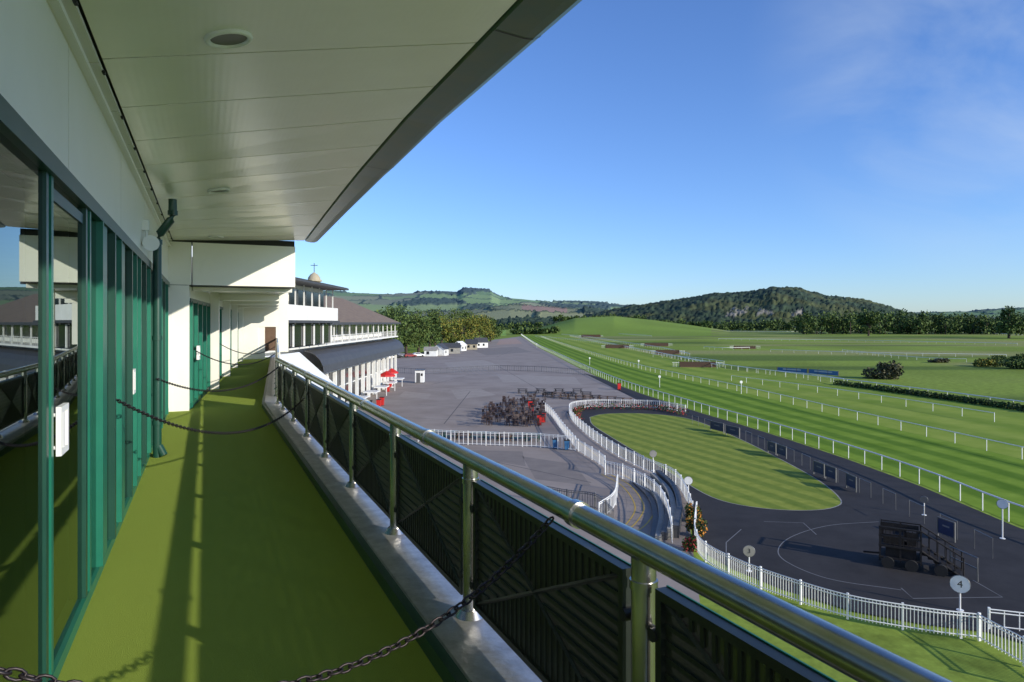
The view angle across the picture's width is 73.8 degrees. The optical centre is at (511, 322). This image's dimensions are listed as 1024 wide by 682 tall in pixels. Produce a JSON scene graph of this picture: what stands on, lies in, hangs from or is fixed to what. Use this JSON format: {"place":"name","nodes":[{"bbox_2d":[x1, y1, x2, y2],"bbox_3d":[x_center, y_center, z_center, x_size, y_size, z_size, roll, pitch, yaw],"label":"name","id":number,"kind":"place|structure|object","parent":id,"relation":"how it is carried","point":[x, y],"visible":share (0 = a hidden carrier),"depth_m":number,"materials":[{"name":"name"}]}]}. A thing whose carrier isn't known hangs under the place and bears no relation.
{"place":"outdoors","nodes":[
{"label":"outdoors","id":0,"kind":"place"},
{"bbox_2d":[279,0,1023,311],"label":"sky","id":1,"kind":"structure","parent":0,"point":[637,152],"materials":[{"name":"blue"}]},
{"bbox_2d":[323,286,1023,681],"bbox_3d":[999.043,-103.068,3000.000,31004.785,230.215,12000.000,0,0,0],"label":"ground","id":2,"kind":"structure","parent":0,"point":[957,658],"depth_m":330.41,"materials":[{"name":"green plant"}]},
{"bbox_2d":[375,309,401,341],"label":"broadleaf tree","id":3,"kind":"object","parent":2,"relation":"on","point":[385,325],"visible":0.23,"depth_m":231.98,"materials":[{"name":"green plant"}]},
{"bbox_2d":[384,307,411,342],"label":"broadleaf tree","id":4,"kind":"object","parent":2,"relation":"on","point":[391,313],"visible":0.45,"depth_m":250.84,"materials":[{"name":"green plant"}]},
{"bbox_2d":[399,314,423,353],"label":"broadleaf tree","id":5,"kind":"object","parent":2,"relation":"on","point":[414,330],"visible":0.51,"depth_m":260.67,"materials":[{"name":"green plant"}]},
{"bbox_2d":[407,314,432,352],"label":"broadleaf tree","id":6,"kind":"object","parent":2,"relation":"on","point":[425,333],"visible":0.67,"depth_m":271.19,"materials":[{"name":"green plant"}]},
{"bbox_2d":[420,316,444,346],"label":"broadleaf tree","id":7,"kind":"object","parent":2,"relation":"on","point":[437,325],"visible":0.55,"depth_m":284.05,"materials":[{"name":"green plant"}]},
{"bbox_2d":[423,307,450,344],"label":"broadleaf tree","id":8,"kind":"object","parent":2,"relation":"on","point":[433,313],"visible":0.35,"depth_m":367.31,"materials":[{"name":"green plant"}]},
{"bbox_2d":[430,316,457,342],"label":"broadleaf tree","id":9,"kind":"object","parent":2,"relation":"on","point":[446,333],"visible":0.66,"depth_m":297.46,"materials":[{"name":"green plant"}]},
{"bbox_2d":[443,308,465,335],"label":"broadleaf tree","id":10,"kind":"object","parent":2,"relation":"on","point":[456,315],"visible":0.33,"depth_m":404.17,"materials":[{"name":"green plant"}]},
{"bbox_2d":[444,317,465,342],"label":"broadleaf tree","id":11,"kind":"object","parent":2,"relation":"on","point":[455,338],"visible":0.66,"depth_m":321.12,"materials":[{"name":"green plant"}]},
{"bbox_2d":[453,317,478,338],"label":"broadleaf tree","id":12,"kind":"object","parent":2,"relation":"on","point":[470,326],"visible":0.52,"depth_m":347.97,"materials":[{"name":"green plant"}]},
{"bbox_2d":[459,309,482,322],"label":"broadleaf tree","id":13,"kind":"object","parent":2,"relation":"on","point":[467,313],"visible":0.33,"depth_m":447.33,"materials":[{"name":"green plant"}]},
{"bbox_2d":[463,314,483,338],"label":"broadleaf tree","id":14,"kind":"object","parent":2,"relation":"on","point":[477,323],"visible":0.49,"depth_m":367.48,"materials":[{"name":"green plant"}]},
{"bbox_2d":[466,313,490,337],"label":"broadleaf tree","id":15,"kind":"object","parent":2,"relation":"on","point":[484,330],"visible":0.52,"depth_m":384.50,"materials":[{"name":"green plant"}]},
{"bbox_2d":[484,317,504,341],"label":"broadleaf tree","id":16,"kind":"object","parent":2,"relation":"on","point":[493,321],"visible":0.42,"depth_m":430.37,"materials":[{"name":"green plant"}]},
{"bbox_2d":[358,336,699,602],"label":"asphalt apron","id":17,"kind":"object","parent":2,"relation":"on","point":[440,398],"visible":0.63,"depth_m":96.49,"materials":[{"name":"asphalt"}]},
{"bbox_2d":[0,0,581,681],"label":"grandstand balcony","id":18,"kind":"structure","parent":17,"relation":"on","point":[274,552],"depth_m":4.73,"materials":[{"name":"green paint"}]},
{"bbox_2d":[54,403,68,456],"bbox_3d":[-2.264,0.530,3.401,0.065,0.240,0.200,0,0,-24],"label":"door handle","id":19,"kind":"object","parent":18,"relation":"attached to","point":[61,415],"visible":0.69,"depth_m":3.35,"materials":[{"name":"white paint"}]},
{"bbox_2d":[133,369,135,393],"bbox_3d":[-3.767,0.580,6.749,0.065,0.240,0.200,0,0,-24],"label":"door handle","id":20,"kind":"object","parent":18,"relation":"attached to","point":[134,381],"visible":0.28,"depth_m":6.82,"materials":[{"name":"white paint"}]},
{"bbox_2d":[142,220,159,250],"bbox_3d":[-4.238,-1.015,7.980,0.180,0.370,0.235,0,0,-35],"label":"wall loudspeaker","id":21,"kind":"object","parent":18,"relation":"attached to","point":[150,243],"depth_m":7.90,"materials":[{"name":"white paint"}]},
{"bbox_2d":[152,199,177,457],"bbox_3d":[-4.532,0.068,8.912,0.302,3.376,0.150,0,0,-24],"label":"drainpipe","id":22,"kind":"object","parent":18,"relation":"on","point":[159,450],"visible":0.91,"depth_m":8.85,"materials":[{"name":"metal"}]},
{"bbox_2d":[116,398,303,434],"bbox_3d":[-3.049,0.934,7.587,0.033,0.682,4.484,0,0,2],"label":"hanging chain","id":23,"kind":"object","parent":18,"relation":"hanging from","point":[177,425],"visible":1,"depth_m":6.61,"materials":[{"name":"grey"}]},
{"bbox_2d":[207,187,230,193],"bbox_3d":[-3.886,-1.752,9.053,0.286,0.078,0.286,0,0,0],"label":"recessed downlight","id":24,"kind":"object","parent":18,"relation":"attached to","point":[218,190],"visible":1,"depth_m":9.03,"materials":[{"name":"white paint"}]},
{"bbox_2d":[204,29,252,48],"bbox_3d":[-1.776,-1.780,4.278,0.286,0.088,0.286,0,0,0],"label":"recessed downlight","id":25,"kind":"object","parent":18,"relation":"attached to","point":[228,38],"visible":1,"depth_m":4.27,"materials":[{"name":"white paint"}]},
{"bbox_2d":[274,338,952,681],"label":"balcony railing","id":26,"kind":"object","parent":18,"relation":"on","point":[556,602],"visible":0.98,"depth_m":2.83,"materials":[{"name":"metal"}]},
{"bbox_2d":[156,366,278,391],"bbox_3d":[-4.560,0.910,11.037,0.033,0.392,4.503,0,0,0],"label":"hanging chain","id":27,"kind":"object","parent":26,"relation":"hanging from","point":[185,387],"visible":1,"depth_m":10.25,"materials":[{"name":"grey"}]},
{"bbox_2d":[196,351,274,364],"bbox_3d":[-6.633,0.824,16.684,0.033,0.462,4.315,0,0,3],"label":"hanging chain","id":28,"kind":"object","parent":26,"relation":"hanging from","point":[234,364],"visible":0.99,"depth_m":16.27,"materials":[{"name":"grey"}]},
{"bbox_2d":[0,516,553,681],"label":"hanging chain","id":29,"kind":"object","parent":26,"relation":"hanging from","point":[22,676],"visible":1,"depth_m":2.35,"materials":[{"name":"grey"}]},
{"bbox_2d":[265,352,335,388],"bbox_3d":[-13.600,6.925,38.000,5.800,10.150,10.000,0,0,0],"label":"entrance canopy","id":30,"kind":"object","parent":17,"relation":"on","point":[299,360],"visible":0.06,"depth_m":41.57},
{"bbox_2d":[265,263,404,401],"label":"old grandstand","id":31,"kind":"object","parent":17,"relation":"on","point":[340,342],"visible":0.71,"depth_m":93.77,"materials":[{"name":"white"}]},
{"bbox_2d":[346,378,403,403],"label":"picnic table","id":32,"kind":"object","parent":17,"relation":"on","point":[379,386],"visible":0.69,"depth_m":111.54,"materials":[{"name":"white paint"}]},
{"bbox_2d":[399,391,430,398],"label":"asphalt patch","id":33,"kind":"object","parent":17,"relation":"on","point":[415,395],"visible":1,"depth_m":112.38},
{"bbox_2d":[414,369,424,382],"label":"white kiosk","id":34,"kind":"object","parent":17,"relation":"on","point":[419,375],"visible":1,"depth_m":135.45,"materials":[{"name":"paint"}]},
{"bbox_2d":[423,347,438,355],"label":"white cottage","id":35,"kind":"structure","parent":17,"relation":"on","point":[430,351],"depth_m":243.88,"materials":[{"name":"paint"}]},
{"bbox_2d":[434,343,448,355],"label":"white cottage","id":36,"kind":"structure","parent":17,"relation":"on","point":[443,349],"depth_m":248.83,"materials":[{"name":"paint"}]},
{"bbox_2d":[443,343,460,353],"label":"white cottage","id":37,"kind":"structure","parent":17,"relation":"on","point":[454,348],"depth_m":265.26,"materials":[{"name":"paint"}]},
{"bbox_2d":[465,339,477,349],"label":"white cottage","id":38,"kind":"structure","parent":17,"relation":"on","point":[471,344],"depth_m":303.85,"materials":[{"name":"paint"}]},
{"bbox_2d":[444,360,500,368],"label":"asphalt patch","id":39,"kind":"object","parent":17,"relation":"on","point":[466,364],"visible":1,"depth_m":195.75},
{"bbox_2d":[451,389,494,398],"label":"asphalt patch","id":40,"kind":"object","parent":17,"relation":"on","point":[460,393],"visible":1,"depth_m":115.55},
{"bbox_2d":[474,338,488,347],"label":"white cottage","id":41,"kind":"structure","parent":17,"relation":"on","point":[483,342],"depth_m":328.59,"materials":[{"name":"paint"}]},
{"bbox_2d":[479,315,496,339],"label":"broadleaf tree","id":42,"kind":"object","parent":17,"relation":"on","point":[490,332],"visible":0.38,"depth_m":403.20,"materials":[{"name":"green plant"}]},
{"bbox_2d":[418,429,575,450],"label":"white picket fence","id":43,"kind":"object","parent":17,"relation":"on","point":[499,433],"visible":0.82,"depth_m":66.23,"materials":[{"name":"paint"}]},
{"bbox_2d":[472,450,525,465],"bbox_3d":[-2.320,11.986,60.654,6.930,0.001,7.308,0,0,0],"label":"asphalt patch","id":44,"kind":"object","parent":17,"relation":"on","point":[513,457],"visible":0.67,"depth_m":61.14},
{"bbox_2d":[473,347,529,354],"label":"asphalt patch","id":45,"kind":"object","parent":17,"relation":"on","point":[495,351],"visible":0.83,"depth_m":294.38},
{"bbox_2d":[427,365,590,374],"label":"crowd barrier","id":46,"kind":"object","parent":17,"relation":"on","point":[507,369],"visible":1,"depth_m":164.88,"materials":[{"name":"grey metal"}]},
{"bbox_2d":[497,338,521,344],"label":"gravel patch","id":47,"kind":"object","parent":17,"relation":"on","point":[508,341],"visible":1,"depth_m":435.30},
{"bbox_2d":[481,393,545,426],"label":"stacked chairs","id":48,"kind":"object","parent":17,"relation":"on","point":[514,416],"visible":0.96,"depth_m":85.47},
{"bbox_2d":[497,374,580,384],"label":"asphalt patch","id":49,"kind":"object","parent":17,"relation":"on","point":[542,379],"visible":1,"depth_m":144.04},
{"bbox_2d":[524,457,590,485],"bbox_3d":[3.491,11.986,55.677,4.026,0.001,11.429,0,0,-6],"label":"asphalt patch","id":50,"kind":"object","parent":17,"relation":"on","point":[566,470],"visible":1,"depth_m":54.98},
{"bbox_2d":[547,486,613,517],"bbox_3d":[4.631,11.445,43.475,1.605,1.110,7.123,0,0,-34],"label":"white picket fence","id":51,"kind":"object","parent":17,"relation":"on","point":[599,498],"visible":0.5,"depth_m":43.78,"materials":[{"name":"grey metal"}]},
{"bbox_2d":[598,474,617,513],"bbox_3d":[6.604,11.420,44.926,0.561,1.160,8.029,0,0,17],"label":"white picket fence","id":52,"kind":"object","parent":17,"relation":"on","point":[615,494],"visible":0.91,"depth_m":43.64,"materials":[{"name":"paint"}]},
{"bbox_2d":[601,474,635,523],"bbox_3d":[7.242,11.976,46.109,1.983,0.001,15.808,0,0,5],"label":"yellow line","id":53,"kind":"object","parent":17,"relation":"on","point":[630,496],"visible":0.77,"depth_m":45.97,"materials":[{"name":"orange"}]},
{"bbox_2d":[538,412,658,545],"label":"curved footpath","id":54,"kind":"structure","parent":2,"relation":"on","point":[598,468],"depth_m":52.83,"materials":[{"name":"asphalt"}]},
{"bbox_2d":[543,401,577,445],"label":"white picket fence","id":55,"kind":"object","parent":54,"relation":"on","point":[556,418],"visible":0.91,"depth_m":77.51,"materials":[{"name":"paint"}]},
{"bbox_2d":[578,439,604,466],"bbox_3d":[6.997,11.420,58.899,0.563,1.160,9.739,0,0,-7],"label":"white picket fence","id":56,"kind":"object","parent":54,"relation":"on","point":[591,452],"visible":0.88,"depth_m":59.72,"materials":[{"name":"paint"}]},
{"bbox_2d":[604,460,672,543],"bbox_3d":[8.980,11.420,45.436,2.055,1.160,17.140,0,0,-5],"label":"white picket fence","id":57,"kind":"object","parent":54,"relation":"on","point":[665,499],"visible":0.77,"depth_m":48.20,"materials":[{"name":"paint"}]},
{"bbox_2d":[633,470,681,540],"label":"viewing steps","id":58,"kind":"structure","parent":54,"relation":"on","point":[661,529],"depth_m":43.30,"materials":[{"name":"concrete"}]},
{"bbox_2d":[571,402,688,418],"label":"picket fence","id":59,"kind":"object","parent":2,"relation":"on","point":[577,411],"visible":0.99,"depth_m":93.09,"materials":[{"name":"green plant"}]},
{"bbox_2d":[442,313,821,336],"bbox_3d":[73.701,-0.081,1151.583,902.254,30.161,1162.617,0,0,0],"label":"hillside hedgerow trees","id":60,"kind":"object","parent":2,"relation":"on","point":[520,328],"visible":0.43,"depth_m":1023.10,"materials":[{"name":"green plant"}]},
{"bbox_2d":[651,350,684,353],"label":"steeplechase fence","id":61,"kind":"object","parent":2,"relation":"on","point":[669,351],"visible":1,"depth_m":260.76,"materials":[{"name":"brown wood"}]},
{"bbox_2d":[684,476,692,502],"bbox_3d":[11.277,10.912,43.693,0.535,2.176,0.280,0,0,0],"label":"number disc sign","id":62,"kind":"object","parent":2,"relation":"on","point":[688,480],"visible":0.84,"depth_m":43.64,"materials":[{"name":"white paint"}]},
{"bbox_2d":[681,535,696,551],"bbox_3d":[9.370,11.600,35.750,0.968,0.914,0.735,0,0,-21],"label":"flowering shrub","id":63,"kind":"object","parent":2,"relation":"on","point":[689,543],"visible":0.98,"depth_m":35.69,"materials":[{"name":"green plant"}]},
{"bbox_2d":[521,334,1023,521],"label":"white running rail","id":64,"kind":"object","parent":2,"relation":"on","point":[939,475],"visible":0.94,"depth_m":62.70,"materials":[{"name":"paint"}]},
{"bbox_2d":[523,336,1023,526],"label":"race track grass","id":65,"kind":"structure","parent":2,"relation":"on","point":[997,475],"depth_m":70.64,"materials":[{"name":"plant"}]},
{"bbox_2d":[540,336,1023,459],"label":"race track inner grass","id":66,"kind":"structure","parent":2,"relation":"on","point":[1007,426],"depth_m":101.25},
{"bbox_2d":[601,344,632,347],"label":"steeplechase fence","id":67,"kind":"object","parent":66,"relation":"on","point":[615,346],"visible":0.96,"depth_m":321.02,"materials":[{"name":"brown wood"}]},
{"bbox_2d":[672,361,716,366],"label":"steeplechase fence","id":68,"kind":"object","parent":66,"relation":"on","point":[695,364],"visible":0.99,"depth_m":183.98,"materials":[{"name":"plant"}]},
{"bbox_2d":[544,337,1023,458],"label":"white running rail","id":69,"kind":"object","parent":66,"relation":"on","point":[825,404],"visible":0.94,"depth_m":87.76,"materials":[{"name":"paint"}]},
{"bbox_2d":[731,375,994,421],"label":"white running rail","id":70,"kind":"object","parent":66,"relation":"on","point":[866,393],"visible":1,"depth_m":106.55,"materials":[{"name":"paint"}]},
{"bbox_2d":[778,367,807,372],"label":"banner board","id":71,"kind":"object","parent":2,"relation":"on","point":[793,370],"visible":0.83,"depth_m":163.60,"materials":[{"name":"blue"}]},
{"bbox_2d":[571,335,1023,401],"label":"white running rail","id":72,"kind":"object","parent":2,"relation":"on","point":[842,378],"visible":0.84,"depth_m":128.20,"materials":[{"name":"paint"}]},
{"bbox_2d":[808,368,838,375],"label":"banner board","id":73,"kind":"object","parent":2,"relation":"on","point":[823,372],"visible":0.92,"depth_m":156.71,"materials":[{"name":"blue"}]},
{"bbox_2d":[855,311,881,335],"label":"broadleaf tree","id":74,"kind":"object","parent":2,"relation":"on","point":[867,321],"visible":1,"depth_m":617.98,"materials":[{"name":"green plant"}]},
{"bbox_2d":[861,360,903,379],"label":"shrub","id":75,"kind":"object","parent":2,"relation":"on","point":[892,370],"visible":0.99,"depth_m":144.69,"materials":[{"name":"green plant"}]},
{"bbox_2d":[749,339,1016,344],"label":"white running rail","id":76,"kind":"object","parent":2,"relation":"on","point":[885,340],"visible":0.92,"depth_m":417.36,"materials":[{"name":"paint"}]},
{"bbox_2d":[771,349,1006,356],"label":"white running rail","id":77,"kind":"object","parent":2,"relation":"on","point":[884,352],"visible":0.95,"depth_m":248.47,"materials":[{"name":"paint"}]},
{"bbox_2d":[790,307,1023,333],"bbox_3d":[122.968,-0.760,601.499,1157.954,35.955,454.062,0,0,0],"label":"distant tree belt","id":78,"kind":"object","parent":2,"relation":"on","point":[922,323],"visible":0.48,"depth_m":714.18,"materials":[{"name":"green plant"}]},
{"bbox_2d":[833,380,1023,410],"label":"hedge","id":79,"kind":"object","parent":2,"relation":"on","point":[986,402],"visible":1,"depth_m":107.84,"materials":[{"name":"green plant"}]},
{"bbox_2d":[927,358,950,362],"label":"shrub","id":80,"kind":"object","parent":2,"relation":"on","point":[943,360],"visible":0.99,"depth_m":204.48,"materials":[{"name":"green plant"}]},
{"bbox_2d":[973,358,1001,366],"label":"shrub","id":81,"kind":"object","parent":2,"relation":"on","point":[984,362],"visible":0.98,"depth_m":185.74,"materials":[{"name":"green plant"}]},
{"bbox_2d":[977,612,1023,666],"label":"white picket fence","id":82,"kind":"object","parent":2,"relation":"on","point":[980,619],"visible":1,"depth_m":24.84,"materials":[{"name":"paint"}]},
{"bbox_2d":[987,353,1023,363],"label":"shrub","id":83,"kind":"object","parent":2,"relation":"on","point":[1001,357],"visible":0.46,"depth_m":197.75,"materials":[{"name":"green plant"}]},
{"bbox_2d":[993,306,1023,337],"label":"broadleaf tree","id":84,"kind":"object","parent":2,"relation":"on","point":[1015,326],"visible":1,"depth_m":516.67,"materials":[{"name":"green plant"}]},
{"bbox_2d":[996,358,1023,368],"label":"shrub","id":85,"kind":"object","parent":2,"relation":"on","point":[1016,363],"visible":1,"depth_m":177.39,"materials":[{"name":"green plant"}]},
{"bbox_2d":[590,413,840,509],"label":"parade ring lawn","id":86,"kind":"structure","parent":0,"point":[719,465],"depth_m":58.44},
{"bbox_2d":[589,413,841,510],"bbox_3d":[16.523,11.966,66.925,14.194,0.001,46.909,0,0,0],"label":"lawn edging","id":87,"kind":"object","parent":86,"relation":"on","point":[751,444],"visible":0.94,"depth_m":53.45,"materials":[{"name":"plant"}]},
{"bbox_2d":[567,374,1023,641],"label":"parade ring asphalt","id":88,"kind":"structure","parent":0,"point":[833,551],"depth_m":37.54,"materials":[{"name":"asphalt"}]},
{"bbox_2d":[569,399,692,506],"bbox_3d":[15.160,11.420,69.163,15.655,1.160,55.276,0,0,0],"label":"white picket fence","id":89,"kind":"object","parent":88,"relation":"on","point":[685,487],"visible":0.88,"depth_m":64.69,"materials":[{"name":"paint"}]},
{"bbox_2d":[684,501,701,520],"bbox_3d":[10.936,11.412,41.112,1.150,1.276,0.901,0,0,0],"label":"flowering shrub","id":90,"kind":"object","parent":88,"relation":"on","point":[689,511],"visible":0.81,"depth_m":41.02,"materials":[{"name":"orange plant"}]},
{"bbox_2d":[684,515,707,536],"bbox_3d":[10.307,11.473,38.328,1.256,1.174,0.948,0,0,0],"label":"flowering shrub","id":91,"kind":"object","parent":88,"relation":"on","point":[689,520],"visible":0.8,"depth_m":38.13,"materials":[{"name":"orange plant"}]},
{"bbox_2d":[710,421,723,433],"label":"advertising board","id":92,"kind":"object","parent":88,"relation":"on","point":[718,426],"visible":1,"depth_m":74.77,"materials":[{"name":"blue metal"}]},
{"bbox_2d":[726,425,739,437],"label":"advertising board","id":93,"kind":"object","parent":88,"relation":"on","point":[733,430],"visible":1,"depth_m":71.79,"materials":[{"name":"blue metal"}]},
{"bbox_2d":[743,545,754,571],"bbox_3d":[11.417,11.357,32.907,0.541,1.286,0.294,0,0,0],"label":"number disc sign","id":94,"kind":"object","parent":88,"relation":"on","point":[748,551],"visible":1,"depth_m":32.86,"materials":[{"name":"metal"}]},
{"bbox_2d":[767,441,775,454],"bbox_3d":[23.760,11.445,62.394,0.070,1.110,1.335,0,0,-11],"label":"advertising board","id":95,"kind":"object","parent":88,"relation":"on","point":[771,446],"visible":1,"depth_m":62.43,"materials":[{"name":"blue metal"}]},
{"bbox_2d":[777,444,786,458],"bbox_3d":[23.999,11.445,60.735,0.070,1.110,1.559,0,0,-9],"label":"advertising board","id":96,"kind":"object","parent":88,"relation":"on","point":[782,450],"visible":1,"depth_m":60.57,"materials":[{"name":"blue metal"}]},
{"bbox_2d":[813,460,824,477],"bbox_3d":[23.999,11.445,53.370,0.070,1.110,1.448,0,0,-9],"label":"advertising board","id":97,"kind":"object","parent":88,"relation":"on","point":[818,467],"visible":1,"depth_m":53.26,"materials":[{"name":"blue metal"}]},
{"bbox_2d":[825,464,836,482],"bbox_3d":[24.197,11.445,51.826,0.070,1.110,1.369,0,0,-9],"label":"advertising board","id":98,"kind":"object","parent":88,"relation":"on","point":[831,472],"visible":1,"depth_m":51.70,"materials":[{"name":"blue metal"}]},
{"bbox_2d":[694,501,977,638],"bbox_3d":[12.363,11.470,32.992,4.507,1.060,17.275,0,0,-21],"label":"white picket fence","id":99,"kind":"object","parent":88,"relation":"on","point":[801,585],"visible":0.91,"depth_m":28.06,"materials":[{"name":"paint"}]},
{"bbox_2d":[778,522,899,589],"bbox_3d":[17.413,11.974,36.950,5.375,0.001,11.665,0,0,25],"label":"painted line","id":100,"kind":"object","parent":88,"relation":"on","point":[815,574],"visible":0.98,"depth_m":34.73,"materials":[{"name":"grey"}]},
{"bbox_2d":[693,415,992,558],"bbox_3d":[23.670,11.467,57.839,1.600,1.066,46.376,0,0,-4],"label":"crowd handrail","id":101,"kind":"object","parent":88,"relation":"on","point":[895,500],"visible":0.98,"depth_m":42.15,"materials":[{"name":"grey metal"}]},
{"bbox_2d":[846,473,856,491],"bbox_3d":[24.304,11.445,48.898,0.070,1.110,1.405,0,0,-2],"label":"advertising board","id":102,"kind":"object","parent":88,"relation":"on","point":[851,481],"visible":1,"depth_m":48.83,"materials":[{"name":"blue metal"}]},
{"bbox_2d":[863,519,964,576],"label":"mobile viewing steps","id":103,"kind":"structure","parent":88,"relation":"on","point":[900,542],"depth_m":33.30,"materials":[{"name":"black metal"}]},
{"bbox_2d":[937,517,955,542],"bbox_3d":[24.035,11.445,37.780,0.070,1.110,1.228,0,0,-11],"label":"advertising board","id":104,"kind":"object","parent":88,"relation":"on","point":[946,527],"visible":0.95,"depth_m":37.74,"materials":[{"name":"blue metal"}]},
{"bbox_2d":[949,575,970,610],"bbox_3d":[18.674,11.252,28.429,0.741,1.496,0.271,0,0,44],"label":"number disc sign","id":105,"kind":"object","parent":88,"relation":"on","point":[959,584],"visible":0.96,"depth_m":28.40,"materials":[{"name":"metal"}]},
{"bbox_2d":[949,546,978,581],"bbox_3d":[21.455,11.433,32.425,0.080,1.134,1.766,0,0,-7],"label":"metal handrail","id":106,"kind":"object","parent":88,"relation":"on","point":[950,547],"visible":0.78,"depth_m":32.31,"materials":[{"name":"grey"}]},
{"bbox_2d":[996,499,1008,538],"bbox_3d":[27.197,10.887,37.850,0.453,2.226,0.350,0,0,0],"label":"number disc sign","id":107,"kind":"object","parent":88,"relation":"on","point":[1002,504],"visible":1,"depth_m":37.86,"materials":[{"name":"metal"}]},
{"bbox_2d":[987,607,1023,630],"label":"white picket fence","id":108,"kind":"object","parent":88,"relation":"on","point":[989,609],"visible":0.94,"depth_m":26.52,"materials":[{"name":"paint"}]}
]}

